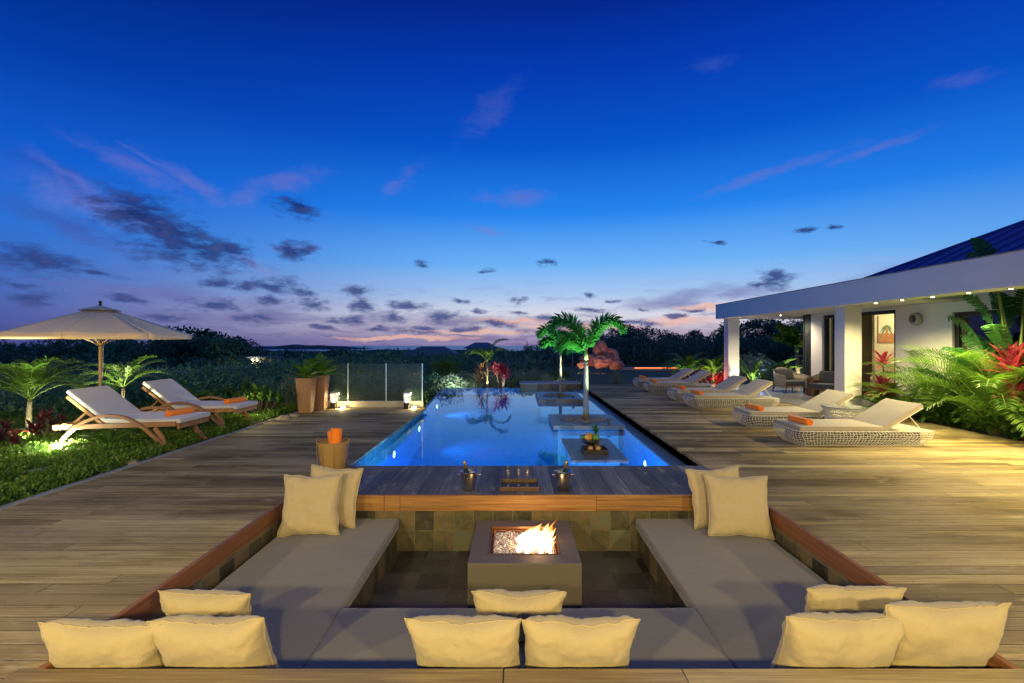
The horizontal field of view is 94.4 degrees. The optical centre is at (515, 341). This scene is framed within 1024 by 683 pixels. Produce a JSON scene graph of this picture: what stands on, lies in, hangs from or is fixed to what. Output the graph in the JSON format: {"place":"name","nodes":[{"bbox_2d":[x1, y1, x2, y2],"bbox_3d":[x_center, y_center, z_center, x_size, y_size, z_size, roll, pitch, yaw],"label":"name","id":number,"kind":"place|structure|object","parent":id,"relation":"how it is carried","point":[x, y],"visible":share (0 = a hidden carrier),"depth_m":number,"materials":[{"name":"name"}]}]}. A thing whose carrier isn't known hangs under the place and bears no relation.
{"place":"outdoors","nodes":[
{"label":"outdoors","id":0,"kind":"place"},
{"bbox_2d":[17,346,542,350],"bbox_3d":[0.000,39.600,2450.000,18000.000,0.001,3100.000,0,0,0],"label":"sea","id":1,"kind":"structure","parent":0,"point":[515,348],"depth_m":2535.86,"materials":[{"name":"blue"}]},
{"bbox_2d":[252,344,372,348],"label":"hill","id":2,"kind":"structure","parent":0,"point":[293,346],"depth_m":2353.97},
{"bbox_2d":[0,349,802,504],"bbox_3d":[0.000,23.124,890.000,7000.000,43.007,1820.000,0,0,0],"label":"ground","id":3,"kind":"structure","parent":0,"point":[395,396],"depth_m":17.15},
{"bbox_2d":[0,418,27,446],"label":"red shrub","id":4,"kind":"object","parent":3,"relation":"on","point":[15,437],"visible":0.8,"depth_m":7.03,"materials":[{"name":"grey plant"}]},
{"bbox_2d":[0,341,52,369],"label":"tree","id":5,"kind":"object","parent":3,"relation":"on","point":[22,346],"visible":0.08,"depth_m":45.99,"materials":[{"name":"green plant"}]},
{"bbox_2d":[0,354,95,437],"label":"palm","id":6,"kind":"object","parent":3,"relation":"on","point":[35,378],"visible":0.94,"depth_m":7.73,"materials":[{"name":"green plant"}]},
{"bbox_2d":[20,405,76,441],"bbox_3d":[-7.512,1.337,7.607,0.442,0.603,0.708,0,0,26],"label":"red shrub","id":7,"kind":"object","parent":3,"relation":"on","point":[34,428],"visible":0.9,"depth_m":7.57,"materials":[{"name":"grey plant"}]},
{"bbox_2d":[17,339,103,372],"bbox_3d":[-39.334,3.461,40.974,5.264,8.110,5.767,0,0,15],"label":"tree","id":8,"kind":"object","parent":3,"relation":"on","point":[56,350],"visible":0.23,"depth_m":39.74,"materials":[{"name":"green plant"}]},
{"bbox_2d":[0,301,191,440],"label":"parasol","id":9,"kind":"object","parent":3,"relation":"on","point":[99,322],"visible":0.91,"depth_m":7.44,"materials":[{"name":"beige fabric"}]},
{"bbox_2d":[57,339,140,368],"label":"tree","id":10,"kind":"object","parent":3,"relation":"on","point":[92,346],"visible":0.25,"depth_m":40.55,"materials":[{"name":"green plant"}]},
{"bbox_2d":[61,428,154,456],"bbox_3d":[-5.832,1.450,6.866,1.066,0.366,1.048,0,0,0],"label":"cycad","id":11,"kind":"object","parent":3,"relation":"on","point":[109,436],"visible":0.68,"depth_m":6.86,"materials":[{"name":"green plant"}]},
{"bbox_2d":[67,354,174,397],"bbox_3d":[-7.901,0.959,9.582,1.700,1.383,1.852,0,0,-39],"label":"palm","id":12,"kind":"object","parent":3,"relation":"on","point":[126,371],"visible":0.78,"depth_m":9.56,"materials":[{"name":"green plant"}]},
{"bbox_2d":[70,341,186,377],"bbox_3d":[-31.760,3.650,39.860,7.632,7.318,8.932,0,0,-18],"label":"tree","id":13,"kind":"object","parent":3,"relation":"on","point":[120,356],"visible":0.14,"depth_m":38.81,"materials":[{"name":"green plant"}]},
{"bbox_2d":[52,385,209,450],"bbox_3d":[-5.861,1.163,7.330,1.870,0.898,0.888,0,0,0],"label":"sun lounger","id":14,"kind":"object","parent":3,"relation":"on","point":[110,407],"visible":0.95,"depth_m":7.03,"materials":[{"name":"fabric"}]},
{"bbox_2d":[0,399,297,505],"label":"ground cover","id":15,"kind":"object","parent":3,"relation":"on","point":[37,448],"visible":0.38,"depth_m":6.58,"materials":[{"name":"green plant"}]},
{"bbox_2d":[0,411,297,509],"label":"kerb","id":16,"kind":"structure","parent":3,"relation":"on","point":[86,480],"depth_m":5.80,"materials":[{"name":"concrete"}]},
{"bbox_2d":[0,356,332,420],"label":"undergrowth","id":17,"kind":"object","parent":3,"relation":"on","point":[58,395],"visible":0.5,"depth_m":11.70,"materials":[{"name":"green plant"}]},
{"bbox_2d":[134,356,205,378],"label":"tree","id":18,"kind":"object","parent":3,"relation":"on","point":[159,363],"visible":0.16,"depth_m":32.14,"materials":[{"name":"green plant"}]},
{"bbox_2d":[126,325,230,368],"bbox_3d":[-28.331,2.502,40.054,6.791,7.726,7.440,0,0,27],"label":"tree","id":19,"kind":"object","parent":3,"relation":"on","point":[174,343],"visible":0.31,"depth_m":38.53,"materials":[{"name":"green plant"}]},
{"bbox_2d":[142,379,257,432],"bbox_3d":[-5.861,1.163,8.750,1.870,0.898,0.888,0,0,0],"label":"sun lounger","id":20,"kind":"object","parent":3,"relation":"on","point":[172,394],"visible":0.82,"depth_m":8.51,"materials":[{"name":"fabric"}]},
{"bbox_2d":[191,332,256,365],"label":"tree","id":21,"kind":"object","parent":3,"relation":"on","point":[208,344],"visible":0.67,"depth_m":38.21,"materials":[{"name":"green plant"}]},
{"bbox_2d":[205,335,266,365],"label":"tree","id":22,"kind":"object","parent":3,"relation":"on","point":[246,344],"visible":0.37,"depth_m":39.37,"materials":[{"name":"green plant"}]},
{"bbox_2d":[231,384,286,413],"bbox_3d":[-5.550,1.272,10.175,1.150,0.768,1.044,0,0,39],"label":"shrub","id":23,"kind":"object","parent":3,"relation":"on","point":[257,392],"visible":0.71,"depth_m":10.08,"materials":[{"name":"green plant"}]},
{"bbox_2d":[8,344,556,395],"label":"undergrowth","id":24,"kind":"object","parent":3,"relation":"on","point":[371,366],"visible":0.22,"depth_m":25.50,"materials":[{"name":"green plant"}]},
{"bbox_2d":[273,375,298,405],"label":"bush","id":25,"kind":"object","parent":3,"relation":"on","point":[291,398],"visible":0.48,"depth_m":11.10,"materials":[{"name":"green plant"}]},
{"bbox_2d":[193,371,442,465],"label":"undergrowth","id":26,"kind":"object","parent":3,"relation":"on","point":[360,383],"visible":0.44,"depth_m":15.45,"materials":[{"name":"green plant"}]},
{"bbox_2d":[400,346,458,361],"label":"distant house","id":27,"kind":"structure","parent":3,"relation":"on","point":[441,349],"depth_m":59.15,"materials":[{"name":"metal"}]},
{"bbox_2d":[428,353,463,380],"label":"bush","id":28,"kind":"object","parent":3,"relation":"on","point":[447,368],"visible":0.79,"depth_m":20.92,"materials":[{"name":"green plant"}]},
{"bbox_2d":[464,338,510,387],"bbox_3d":[-1.058,0.919,18.044,1.431,2.062,1.721,0,0,44],"label":"palm","id":29,"kind":"object","parent":3,"relation":"on","point":[488,353],"visible":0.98,"depth_m":17.97,"materials":[{"name":"green plant"}]},
{"bbox_2d":[408,400,582,465],"bbox_3d":[-0.255,2.277,11.685,4.690,1.146,11.230,0,0,0],"label":"pool basin","id":30,"kind":"object","parent":3,"relation":"in","point":[492,433],"visible":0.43,"depth_m":11.85,"materials":[{"name":"blue tile"}]},
{"bbox_2d":[354,412,423,465],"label":"pool side trim","id":31,"kind":"structure","parent":30,"relation":"attached to","point":[379,454],"depth_m":8.21,"materials":[{"name":"tile"}]},
{"bbox_2d":[355,402,667,465],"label":"pool side","id":32,"kind":"structure","parent":30,"relation":"in","point":[634,451],"depth_m":8.91,"materials":[{"name":"blue tile"}]},
{"bbox_2d":[535,392,582,423],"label":"pool platform","id":33,"kind":"structure","parent":30,"relation":"on","point":[556,405],"depth_m":13.15,"materials":[{"name":"stone"}]},
{"bbox_2d":[535,323,572,396],"bbox_3d":[1.249,0.519,13.796,1.447,2.161,0.730,0,0,0],"label":"foxtail palm","id":34,"kind":"object","parent":33,"relation":"on","point":[547,341],"visible":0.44,"depth_m":13.67,"materials":[{"name":"green plant"}]},
{"bbox_2d":[548,414,624,465],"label":"pool platform","id":35,"kind":"structure","parent":30,"relation":"on","point":[609,430],"depth_m":9.12,"materials":[{"name":"tile"}]},
{"bbox_2d":[560,415,605,422],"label":"pebbles","id":36,"kind":"object","parent":35,"relation":"on","point":[578,419],"visible":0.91,"depth_m":9.59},
{"bbox_2d":[545,311,628,419],"bbox_3d":[1.453,0.485,9.678,1.722,2.230,0.847,0,0,0],"label":"foxtail palm","id":37,"kind":"object","parent":36,"relation":"on","point":[579,340],"visible":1,"depth_m":9.59,"materials":[{"name":"green plant"}]},
{"bbox_2d":[561,438,628,465],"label":"pool platform","id":38,"kind":"structure","parent":30,"relation":"on","point":[577,456],"depth_m":6.78,"materials":[{"name":"stone"}]},
{"bbox_2d":[412,369,589,391],"bbox_3d":[-0.619,1.668,19.392,7.046,1.060,2.961,0,0,0],"label":"hedge","id":39,"kind":"object","parent":3,"relation":"on","point":[449,381],"visible":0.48,"depth_m":18.81,"materials":[{"name":"green plant"}]},
{"bbox_2d":[0,385,1023,680],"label":"deck","id":40,"kind":"structure","parent":3,"relation":"on","point":[938,517],"depth_m":4.59,"materials":[{"name":"wood"}]},
{"bbox_2d":[295,377,316,412],"bbox_3d":[-4.700,1.210,10.660,0.349,0.780,0.349,0,0,-4],"label":"planter","id":41,"kind":"object","parent":40,"relation":"on","point":[306,389],"visible":0.87,"depth_m":10.52,"materials":[{"name":"ceramic"}]},
{"bbox_2d":[280,359,331,378],"bbox_3d":[-4.750,0.649,10.684,1.142,0.522,1.119,0,0,0],"label":"cycad","id":42,"kind":"object","parent":41,"relation":"in","point":[304,371],"visible":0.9,"depth_m":10.55,"materials":[{"name":"green plant"}]},
{"bbox_2d":[314,375,329,409],"bbox_3d":[-4.550,1.200,11.100,0.299,0.800,0.299,0,0,-2],"label":"planter","id":43,"kind":"object","parent":40,"relation":"on","point":[321,394],"visible":0.67,"depth_m":10.98,"materials":[{"name":"ceramic"}]},
{"bbox_2d":[298,354,342,375],"bbox_3d":[-4.584,0.595,11.108,1.166,0.590,1.200,0,0,0],"label":"cycad","id":44,"kind":"object","parent":43,"relation":"in","point":[324,367],"visible":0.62,"depth_m":11.04,"materials":[{"name":"green plant"}]},
{"bbox_2d":[316,437,350,468],"bbox_3d":[-2.268,1.409,5.920,0.416,0.382,0.401,0,0,0],"label":"towel basket","id":45,"kind":"object","parent":40,"relation":"on","point":[334,456],"visible":0.84,"depth_m":5.78,"materials":[{"name":"wicker"}]},
{"bbox_2d":[0,494,1023,682],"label":"sunken lounge","id":46,"kind":"object","parent":40,"relation":"in","point":[447,522],"visible":0.45,"depth_m":3.73,"materials":[{"name":"stone"}]},
{"bbox_2d":[213,518,398,668],"bbox_3d":[-1.740,1.892,3.647,1.071,0.106,2.626,0,0,0],"label":"bench mattress","id":47,"kind":"object","parent":46,"relation":"on","point":[304,590],"visible":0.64,"depth_m":3.67,"materials":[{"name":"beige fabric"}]},
{"bbox_2d":[38,618,165,668],"bbox_3d":[-2.091,1.643,2.453,0.616,0.503,0.271,0,0,-2],"label":"throw pillow","id":48,"kind":"object","parent":47,"relation":"on","point":[86,643],"visible":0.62,"depth_m":2.35,"materials":[{"name":"beige fabric"}]},
{"bbox_2d":[157,589,251,616],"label":"throw pillow","id":49,"kind":"object","parent":47,"relation":"on","point":[213,602],"visible":0.52,"depth_m":2.80,"materials":[{"name":"beige fabric"}]},
{"bbox_2d":[146,614,279,668],"bbox_3d":[-1.550,1.639,2.482,0.623,0.512,0.291,0,0,1],"label":"throw pillow","id":50,"kind":"object","parent":47,"relation":"on","point":[188,641],"visible":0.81,"depth_m":2.37,"materials":[{"name":"beige fabric"}]},
{"bbox_2d":[277,472,343,536],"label":"throw pillow","id":51,"kind":"object","parent":47,"relation":"on","point":[311,505],"visible":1,"depth_m":4.50,"materials":[{"name":"beige fabric"}]},
{"bbox_2d":[311,464,363,527],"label":"throw pillow","id":52,"kind":"object","parent":47,"relation":"on","point":[351,478],"visible":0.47,"depth_m":4.73,"materials":[{"name":"beige fabric"}]},
{"bbox_2d":[303,608,734,668],"bbox_3d":[0.020,1.892,2.820,2.459,0.105,0.971,0,0,0],"label":"bench mattress","id":53,"kind":"object","parent":46,"relation":"on","point":[381,638],"visible":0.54,"depth_m":2.92,"materials":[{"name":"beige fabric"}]},
{"bbox_2d":[404,614,521,680],"bbox_3d":[-0.254,1.641,2.486,0.618,0.506,0.280,0,0,3],"label":"throw pillow","id":54,"kind":"object","parent":53,"relation":"on","point":[448,641],"visible":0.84,"depth_m":2.37,"materials":[{"name":"beige fabric"}]},
{"bbox_2d":[471,589,566,641],"bbox_3d":[0.020,1.674,2.901,0.575,0.352,0.211,0,0,0],"label":"throw pillow","id":55,"kind":"object","parent":53,"relation":"on","point":[518,604],"visible":0.53,"depth_m":2.83,"materials":[{"name":"beige fabric"}]},
{"bbox_2d":[521,614,640,668],"bbox_3d":[0.325,1.645,2.482,0.614,0.498,0.277,0,0,-2],"label":"throw pillow","id":56,"kind":"object","parent":53,"relation":"on","point":[559,641],"visible":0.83,"depth_m":2.37,"materials":[{"name":"beige fabric"}]},
{"bbox_2d":[635,519,829,668],"bbox_3d":[1.825,1.892,3.647,1.161,0.105,2.626,0,0,0],"label":"bench mattress","id":57,"kind":"object","parent":46,"relation":"on","point":[743,596],"visible":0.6,"depth_m":3.64,"materials":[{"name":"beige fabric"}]},
{"bbox_2d":[685,465,738,528],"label":"throw pillow","id":58,"kind":"object","parent":57,"relation":"on","point":[697,484],"visible":0.43,"depth_m":4.72,"materials":[{"name":"beige fabric"}]},
{"bbox_2d":[703,472,774,539],"bbox_3d":[2.120,1.562,4.520,0.615,0.573,0.261,0,0,4],"label":"throw pillow","id":59,"kind":"object","parent":57,"relation":"on","point":[738,505],"visible":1,"depth_m":4.45,"materials":[{"name":"beige fabric"}]},
{"bbox_2d":[770,611,904,668],"bbox_3d":[1.665,1.636,2.481,0.650,0.517,0.301,0,0,-2],"label":"throw pillow","id":60,"kind":"object","parent":57,"relation":"on","point":[834,640],"visible":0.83,"depth_m":2.37,"materials":[{"name":"beige fabric"}]},
{"bbox_2d":[805,584,906,612],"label":"throw pillow","id":61,"kind":"object","parent":57,"relation":"on","point":[824,598],"visible":0.43,"depth_m":2.80,"materials":[{"name":"beige fabric"}]},
{"bbox_2d":[883,600,1011,668],"bbox_3d":[2.200,1.602,2.498,0.626,0.584,0.313,0,0,2],"label":"throw pillow","id":62,"kind":"object","parent":57,"relation":"on","point":[952,635],"visible":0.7,"depth_m":2.38,"materials":[{"name":"beige fabric"}]},
{"bbox_2d":[632,368,697,387],"bbox_3d":[5.210,1.280,16.535,2.134,0.655,0.785,0,0,-1],"label":"woven lounger","id":63,"kind":"object","parent":40,"relation":"on","point":[680,375],"visible":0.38,"depth_m":16.30,"materials":[{"name":"beige fabric"}]},
{"bbox_2d":[643,370,714,391],"bbox_3d":[5.210,1.280,15.135,2.134,0.655,0.785,0,0,2],"label":"woven lounger","id":64,"kind":"object","parent":40,"relation":"on","point":[664,386],"visible":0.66,"depth_m":14.89,"materials":[{"name":"wicker"}]},
{"bbox_2d":[667,375,746,400],"bbox_3d":[5.280,1.280,12.935,2.134,0.655,0.785,0,0,-2],"label":"woven lounger","id":65,"kind":"object","parent":40,"relation":"on","point":[729,383],"visible":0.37,"depth_m":12.73,"materials":[{"name":"beige fabric"}]},
{"bbox_2d":[683,379,779,407],"bbox_3d":[5.260,1.280,11.635,2.134,0.655,0.785,0,0,-1],"label":"woven lounger","id":66,"kind":"object","parent":40,"relation":"on","point":[743,395],"visible":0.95,"depth_m":11.38,"materials":[{"name":"wicker"}]},
{"bbox_2d":[732,389,854,427],"bbox_3d":[5.330,1.280,9.045,2.134,0.655,0.785,0,0,1],"label":"woven lounger","id":67,"kind":"object","parent":40,"relation":"on","point":[812,408],"visible":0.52,"depth_m":8.81,"materials":[{"name":"beige fabric"}]},
{"bbox_2d":[820,404,867,418],"bbox_3d":[5.720,1.373,8.280,0.688,0.469,0.688,0,0,0],"label":"side table","id":68,"kind":"object","parent":40,"relation":"on","point":[851,408],"visible":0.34,"depth_m":8.19,"materials":[{"name":"beige wicker"}]},
{"bbox_2d":[774,398,934,445],"bbox_3d":[5.330,1.280,7.555,2.134,0.655,0.785,0,0,0],"label":"woven lounger","id":69,"kind":"object","parent":40,"relation":"on","point":[877,423],"visible":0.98,"depth_m":7.30,"materials":[{"name":"wicker"}]},
{"bbox_2d":[519,381,580,389],"bbox_3d":[1.262,1.732,17.600,2.245,0.435,0.960,0,0,0],"label":"stone ledge","id":70,"kind":"object","parent":3,"relation":"on","point":[576,385],"visible":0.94,"depth_m":17.15,"materials":[{"name":"stone"}]},
{"bbox_2d":[577,389,686,465],"bbox_3d":[2.255,1.856,11.795,0.326,0.288,11.410,0,0,0],"label":"gutter","id":71,"kind":"object","parent":3,"relation":"on","point":[662,454],"visible":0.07,"depth_m":8.35,"materials":[{"name":"stone"}]},
{"bbox_2d":[533,332,802,367],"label":"undergrowth","id":72,"kind":"object","parent":3,"relation":"on","point":[652,356],"visible":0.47,"depth_m":34.68,"materials":[{"name":"green plant"}]},
{"bbox_2d":[739,319,795,346],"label":"tree","id":73,"kind":"object","parent":3,"relation":"on","point":[757,324],"visible":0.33,"depth_m":39.68,"materials":[{"name":"green plant"}]},
{"bbox_2d":[752,336,802,362],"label":"tree","id":74,"kind":"object","parent":3,"relation":"on","point":[773,345],"visible":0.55,"depth_m":33.37,"materials":[{"name":"green plant"}]},
{"bbox_2d":[716,220,1023,405],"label":"house","id":75,"kind":"structure","parent":3,"relation":"on","point":[840,329],"depth_m":10.77,"materials":[{"name":"white paint"}]},
{"bbox_2d":[824,310,894,388],"bbox_3d":[9.260,0.410,12.750,0.160,2.340,2.700,0,0,0],"label":"door","id":76,"kind":"structure","parent":75,"relation":"in","point":[827,317],"depth_m":13.97,"materials":[{"name":"metal"}]},
{"bbox_2d":[878,316,893,342],"bbox_3d":[10.930,-0.338,13.981,0.478,0.775,0.038,0,0,0],"label":"painting","id":77,"kind":"object","parent":75,"relation":"attached to","point":[885,329],"visible":0.94,"depth_m":13.97},
{"bbox_2d":[954,308,1023,392],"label":"window","id":78,"kind":"structure","parent":75,"relation":"in","point":[974,319],"depth_m":9.46,"materials":[{"name":"glass"}]},
{"bbox_2d":[907,415,1018,438],"bbox_3d":[8.602,1.805,2.650,0.996,0.290,17.300,0,0,0],"label":"planting bed","id":79,"kind":"object","parent":3,"relation":"on","point":[915,417],"depth_m":9.44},
{"bbox_2d":[864,350,901,398],"bbox_3d":[8.236,0.919,10.565,0.793,1.465,0.804,0,0,-45],"label":"cordyline","id":80,"kind":"object","parent":79,"relation":"on","point":[882,359],"visible":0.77,"depth_m":10.56,"materials":[{"name":"red plant"}]},
{"bbox_2d":[852,381,916,409],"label":"areca palm","id":81,"kind":"object","parent":79,"relation":"on","point":[893,386],"visible":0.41,"depth_m":10.63,"materials":[{"name":"green plant"}]},
{"bbox_2d":[846,350,988,421],"bbox_3d":[8.467,0.914,9.899,3.226,1.472,2.965,0,0,0],"label":"areca palm","id":82,"kind":"object","parent":79,"relation":"on","point":[930,387],"visible":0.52,"depth_m":9.76,"materials":[{"name":"green plant"}]},
{"bbox_2d":[898,398,970,425],"bbox_3d":[8.364,1.394,9.411,1.320,0.518,1.197,0,0,42],"label":"fern","id":83,"kind":"object","parent":79,"relation":"on","point":[941,414],"visible":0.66,"depth_m":9.21,"materials":[{"name":"green plant"}]},
{"bbox_2d":[885,348,1023,436],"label":"areca palm","id":84,"kind":"object","parent":79,"relation":"on","point":[995,380],"visible":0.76,"depth_m":8.18,"materials":[{"name":"green plant"}]},
{"bbox_2d":[886,344,1023,411],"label":"areca palm","id":85,"kind":"object","parent":79,"relation":"on","point":[957,369],"visible":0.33,"depth_m":8.78,"materials":[{"name":"green plant"}]},
{"bbox_2d":[940,238,1023,436],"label":"travellers palm","id":86,"kind":"object","parent":79,"relation":"on","point":[1000,303],"visible":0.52,"depth_m":8.46,"materials":[{"name":"green plant"}]},
{"bbox_2d":[943,413,1023,440],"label":"bush","id":87,"kind":"object","parent":79,"relation":"on","point":[1018,435],"visible":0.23,"depth_m":8.30,"materials":[{"name":"green plant"}]},
{"bbox_2d":[947,401,1021,434],"bbox_3d":[8.312,1.348,8.376,1.186,0.609,1.327,0,0,-20],"label":"fern","id":88,"kind":"object","parent":79,"relation":"on","point":[972,415],"visible":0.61,"depth_m":8.32,"materials":[{"name":"green plant"}]},
{"bbox_2d":[976,398,1023,439],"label":"fern","id":89,"kind":"object","parent":79,"relation":"on","point":[1005,427],"visible":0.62,"depth_m":7.74,"materials":[{"name":"green plant"}]},
{"bbox_2d":[980,339,1023,437],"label":"cordyline","id":90,"kind":"object","parent":79,"relation":"on","point":[1014,350],"visible":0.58,"depth_m":7.97,"materials":[{"name":"red plant"}]},
{"bbox_2d":[431,388,590,402],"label":"water","id":91,"kind":"structure","parent":0,"point":[480,394],"depth_m":15.39,"materials":[{"name":"liquid"}]},
{"bbox_2d":[0,0,1023,345],"label":"sky","id":92,"kind":"structure","parent":0,"point":[266,172],"materials":[{"name":"blue"}]},
{"bbox_2d":[365,551,670,607],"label":"pit floor","id":93,"kind":"structure","parent":0,"point":[438,579],"depth_m":4.32,"materials":[{"name":"stone"}]},
{"bbox_2d":[467,521,581,607],"bbox_3d":[0.076,1.930,4.340,0.936,0.541,0.936,0,0,0],"label":"fire table","id":94,"kind":"object","parent":93,"relation":"on","point":[521,556],"visible":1,"depth_m":3.94,"materials":[{"name":"grey concrete"}]},
{"bbox_2d":[346,466,709,493],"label":"bridge deck","id":95,"kind":"structure","parent":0,"point":[584,480],"depth_m":5.49,"materials":[{"name":"wood"}]},
{"bbox_2d":[458,469,479,491],"bbox_3d":[-0.500,1.498,5.100,0.195,0.205,0.195,0,0,-41],"label":"wine cooler","id":96,"kind":"object","parent":95,"relation":"on","point":[468,482],"visible":0.98,"depth_m":5.04,"materials":[{"name":"metal"}]},
{"bbox_2d":[500,479,538,490],"bbox_3d":[0.045,1.576,5.200,0.420,0.048,0.310,0,0,0],"label":"serving tray","id":97,"kind":"object","parent":95,"relation":"on","point":[532,483],"visible":1,"depth_m":5.24,"materials":[{"name":"black paint"}]},
{"bbox_2d":[552,469,574,491],"bbox_3d":[0.515,1.498,5.100,0.195,0.205,0.195,0,0,-41],"label":"wine cooler","id":98,"kind":"object","parent":95,"relation":"on","point":[563,480],"visible":0.98,"depth_m":5.04,"materials":[{"name":"metal"}]},
{"bbox_2d":[556,367,802,384],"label":"lawn","id":99,"kind":"structure","parent":0,"point":[595,377],"depth_m":23.93,"materials":[{"name":"plant"}]},
{"bbox_2d":[662,352,713,374],"bbox_3d":[7.465,1.085,20.521,2.409,1.231,2.260,0,0,25],"label":"palm clump","id":100,"kind":"object","parent":99,"relation":"on","point":[687,363],"visible":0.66,"depth_m":20.31,"materials":[{"name":"green plant"}]},
{"bbox_2d":[690,354,742,381],"bbox_3d":[8.194,1.070,19.866,2.229,1.260,2.409,0,0,-23],"label":"palm clump","id":101,"kind":"object","parent":99,"relation":"on","point":[715,364],"visible":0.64,"depth_m":19.58,"materials":[{"name":"green plant"}]},
{"bbox_2d":[707,351,773,378],"bbox_3d":[10.355,1.150,21.598,3.533,1.519,1.915,0,0,0],"label":"bush","id":102,"kind":"object","parent":99,"relation":"on","point":[749,360],"visible":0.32,"depth_m":21.30,"materials":[{"name":"green plant"}]},
{"bbox_2d":[751,355,802,377],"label":"palm clump","id":103,"kind":"object","parent":99,"relation":"on","point":[785,363],"visible":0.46,"depth_m":19.44,"materials":[{"name":"green plant"}]},
{"bbox_2d":[771,322,802,373],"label":"foxtail palm","id":104,"kind":"object","parent":99,"relation":"on","point":[791,336],"visible":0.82,"depth_m":18.95,"materials":[{"name":"green plant"}]},
{"bbox_2d":[713,384,877,405],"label":"terrace","id":105,"kind":"structure","parent":0,"point":[797,396],"depth_m":14.11,"materials":[{"name":"stone"}]},
{"bbox_2d":[772,367,808,392],"bbox_3d":[8.597,1.216,14.923,0.843,0.750,0.767,0,0,-8],"label":"armchair","id":106,"kind":"object","parent":105,"relation":"on","point":[785,377],"visible":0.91,"depth_m":14.91,"materials":[{"name":"wicker"}]},
{"bbox_2d":[805,370,834,394],"bbox_3d":[9.021,1.216,13.762,0.767,0.750,0.843,0,0,-30],"label":"armchair","id":107,"kind":"object","parent":105,"relation":"on","point":[826,380],"visible":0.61,"depth_m":13.81,"materials":[{"name":"fabric"}]},
{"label":"deck skirt","id":108,"kind":"structure","parent":0,"visible":0},
{"bbox_2d":[327,364,422,406],"bbox_3d":[-3.460,1.073,11.461,2.480,1.055,0.042,0,0,0],"label":"glass screen","id":109,"kind":"object","parent":108,"relation":"on","point":[348,403],"visible":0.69,"depth_m":11.44,"materials":[{"name":"glass"}]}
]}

